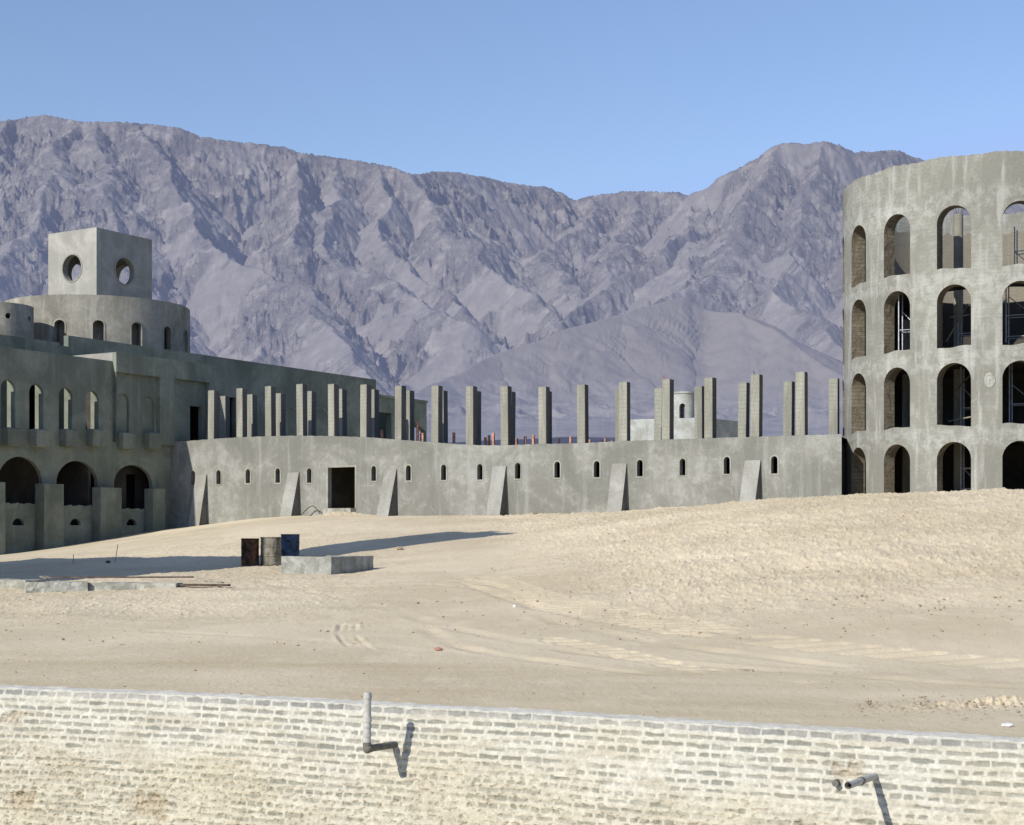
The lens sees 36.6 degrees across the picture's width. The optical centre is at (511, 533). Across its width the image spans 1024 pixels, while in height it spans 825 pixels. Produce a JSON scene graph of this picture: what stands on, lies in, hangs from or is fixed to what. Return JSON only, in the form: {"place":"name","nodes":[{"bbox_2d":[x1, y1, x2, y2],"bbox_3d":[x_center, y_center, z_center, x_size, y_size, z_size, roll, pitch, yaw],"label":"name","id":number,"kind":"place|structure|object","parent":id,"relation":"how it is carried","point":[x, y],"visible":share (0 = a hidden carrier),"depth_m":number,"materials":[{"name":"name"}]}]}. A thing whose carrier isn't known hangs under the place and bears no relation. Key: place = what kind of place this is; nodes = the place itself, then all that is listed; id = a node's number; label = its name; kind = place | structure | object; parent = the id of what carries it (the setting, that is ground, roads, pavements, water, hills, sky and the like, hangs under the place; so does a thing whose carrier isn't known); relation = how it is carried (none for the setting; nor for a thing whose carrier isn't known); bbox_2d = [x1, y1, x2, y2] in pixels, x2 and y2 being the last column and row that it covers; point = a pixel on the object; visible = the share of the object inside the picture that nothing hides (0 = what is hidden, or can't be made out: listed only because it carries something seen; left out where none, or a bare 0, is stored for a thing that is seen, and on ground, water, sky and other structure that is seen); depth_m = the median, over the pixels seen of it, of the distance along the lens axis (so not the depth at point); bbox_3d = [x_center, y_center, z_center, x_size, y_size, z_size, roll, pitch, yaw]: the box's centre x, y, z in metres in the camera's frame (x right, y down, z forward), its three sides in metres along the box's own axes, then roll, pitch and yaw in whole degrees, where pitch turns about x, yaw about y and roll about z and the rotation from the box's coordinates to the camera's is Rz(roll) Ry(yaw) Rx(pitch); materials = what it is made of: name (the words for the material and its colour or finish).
{"place":"outdoors","nodes":[
{"label":"outdoors","id":0,"kind":"place"},
{"bbox_2d":[0,487,1023,736],"bbox_3d":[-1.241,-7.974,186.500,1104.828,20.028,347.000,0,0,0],"label":"ground","id":1,"kind":"structure","parent":0,"point":[864,543],"depth_m":31.28,"materials":[{"name":"beige sand"}]},
{"bbox_2d":[0,578,182,592],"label":"cement kerb","id":2,"kind":"structure","parent":1,"relation":"on","point":[35,585],"depth_m":42.40,"materials":[{"name":"grey concrete"}]},
{"bbox_2d":[51,576,193,577],"bbox_3d":[-11.084,1.239,43.593,4.336,0.067,0.120,0,0,7],"label":"plank","id":3,"kind":"object","parent":2,"relation":"on","point":[134,577],"visible":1,"depth_m":43.48,"materials":[{"name":"brown wood"}]},
{"bbox_2d":[178,584,230,585],"bbox_3d":[-8.488,1.413,42.234,1.702,0.066,0.140,0,0,17],"label":"plank","id":4,"kind":"object","parent":1,"relation":"on","point":[204,584],"visible":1,"depth_m":42.13,"materials":[{"name":"wood"}]},
{"bbox_2d":[0,227,427,554],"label":"palace","id":5,"kind":"structure","parent":1,"relation":"on","point":[108,380],"depth_m":86.31,"materials":[{"name":"paint"}]},
{"bbox_2d":[241,538,258,565],"bbox_3d":[-8.975,0.644,53.005,0.627,0.942,0.627,0,0,0],"label":"oil drum","id":6,"kind":"object","parent":1,"relation":"on","point":[249,551],"visible":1,"depth_m":52.75,"materials":[{"name":"brown metal"}]},
{"bbox_2d":[260,537,281,564],"bbox_3d":[-8.277,0.608,53.104,0.732,0.962,0.732,0,0,0],"label":"oil drum","id":7,"kind":"object","parent":1,"relation":"on","point":[270,550],"visible":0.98,"depth_m":52.80,"materials":[{"name":"grey metal"}]},
{"bbox_2d":[280,534,299,555],"bbox_3d":[-7.965,0.464,55.525,0.690,0.872,0.690,0,0,0],"label":"oil drum","id":8,"kind":"object","parent":1,"relation":"on","point":[290,544],"visible":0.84,"depth_m":55.24,"materials":[{"name":"blue metal"}]},
{"bbox_2d":[281,555,373,574],"bbox_3d":[-5.764,1.131,48.381,1.933,0.857,2.284,0,0,29],"label":"cement trough","id":9,"kind":"object","parent":1,"relation":"on","point":[328,564],"visible":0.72,"depth_m":47.52,"materials":[{"name":"grey concrete"}]},
{"bbox_2d":[171,371,845,527],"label":"curved wall","id":10,"kind":"structure","parent":1,"relation":"on","point":[275,471],"depth_m":77.43,"materials":[{"name":"paint"}]},
{"bbox_2d":[1,509,1022,728],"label":"loose stones","id":11,"kind":"object","parent":1,"relation":"on","point":[867,701],"visible":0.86,"depth_m":27.85,"materials":[{"name":"beige stone"}]},
{"bbox_2d":[630,391,737,440],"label":"flat roofed house","id":12,"kind":"structure","parent":1,"relation":"on","point":[641,429],"depth_m":129.51,"materials":[{"name":"paint"}]},
{"bbox_2d":[736,669,753,671],"bbox_3d":[3.360,1.979,22.324,0.245,0.031,0.060,0,0,24],"label":"stick","id":13,"kind":"object","parent":1,"relation":"on","point":[751,670],"visible":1,"depth_m":22.30,"materials":[{"name":"grey wood"}]},
{"bbox_2d":[843,150,1023,494],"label":"round tower","id":14,"kind":"structure","parent":1,"relation":"on","point":[918,248],"depth_m":66.47,"materials":[{"name":"grey concrete"}]},
{"bbox_2d":[898,294,909,349],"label":"scaffold","id":15,"kind":"object","parent":14,"relation":"on","point":[902,323],"visible":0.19,"depth_m":67.62,"materials":[{"name":"grey metal"}]},
{"bbox_2d":[958,293,970,345],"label":"scaffold","id":16,"kind":"object","parent":14,"relation":"on","point":[961,333],"visible":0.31,"depth_m":68.54,"materials":[{"name":"grey metal"}]},
{"bbox_2d":[960,443,970,489],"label":"scaffold","id":17,"kind":"object","parent":14,"relation":"on","point":[963,468],"visible":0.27,"depth_m":68.23,"materials":[{"name":"grey metal"}]},
{"bbox_2d":[960,367,970,425],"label":"scaffold","id":18,"kind":"object","parent":14,"relation":"on","point":[963,407],"visible":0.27,"depth_m":68.20,"materials":[{"name":"grey metal"}]},
{"bbox_2d":[1005,287,1023,344],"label":"scaffold","id":19,"kind":"object","parent":14,"relation":"on","point":[1006,336],"visible":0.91,"depth_m":65.67,"materials":[{"name":"grey metal"}]},
{"bbox_2d":[1009,364,1023,422],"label":"scaffold","id":20,"kind":"object","parent":14,"relation":"on","point":[1012,403],"visible":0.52,"depth_m":66.55,"materials":[{"name":"grey metal"}]},
{"bbox_2d":[1014,227,1023,263],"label":"scaffold","id":21,"kind":"object","parent":14,"relation":"on","point":[1016,252],"visible":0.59,"depth_m":67.30,"materials":[{"name":"grey metal"}]},
{"bbox_2d":[1001,723,1015,726],"bbox_3d":[5.193,2.006,16.192,0.144,0.049,0.100,0,0,0],"label":"plaster lump","id":22,"kind":"object","parent":1,"relation":"on","point":[1008,725],"visible":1,"depth_m":16.16,"materials":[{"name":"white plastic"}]},
{"bbox_2d":[0,114,1023,444],"bbox_3d":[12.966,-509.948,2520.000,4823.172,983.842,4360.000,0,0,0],"label":"mountains","id":23,"kind":"structure","parent":0,"point":[390,278],"depth_m":2846.90,"materials":[{"name":"stone"}]},
{"bbox_2d":[0,0,1023,199],"label":"sky","id":24,"kind":"structure","parent":0,"point":[578,99],"materials":[{"name":"blue"}]},
{"label":"lower ground","id":25,"kind":"structure","parent":0,"visible":0},
{"bbox_2d":[0,684,1023,824],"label":"retaining wall","id":26,"kind":"structure","parent":25,"relation":"on","point":[79,756],"depth_m":17.02,"materials":[{"name":"beige brick"}]},
{"bbox_2d":[363,692,397,753],"bbox_3d":[-1.426,2.073,17.119,0.105,0.689,0.764,0,0,26],"label":"drain pipe","id":27,"kind":"object","parent":26,"relation":"attached to","point":[368,747],"visible":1,"depth_m":16.79,"materials":[{"name":"grey plastic"}]},
{"bbox_2d":[832,779,839,786],"bbox_3d":[3.168,2.433,15.109,0.058,0.058,0.170,0,0,20],"label":"pipe end","id":28,"kind":"object","parent":26,"relation":"attached to","point":[835,782],"visible":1,"depth_m":15.03,"materials":[{"name":"plastic"}]},
{"bbox_2d":[844,773,877,788],"bbox_3d":[3.326,2.336,14.639,0.082,0.112,1.030,0,0,28],"label":"drain stub","id":29,"kind":"object","parent":26,"relation":"attached to","point":[860,781],"visible":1,"depth_m":14.49,"materials":[{"name":"grey plastic"}]}
]}

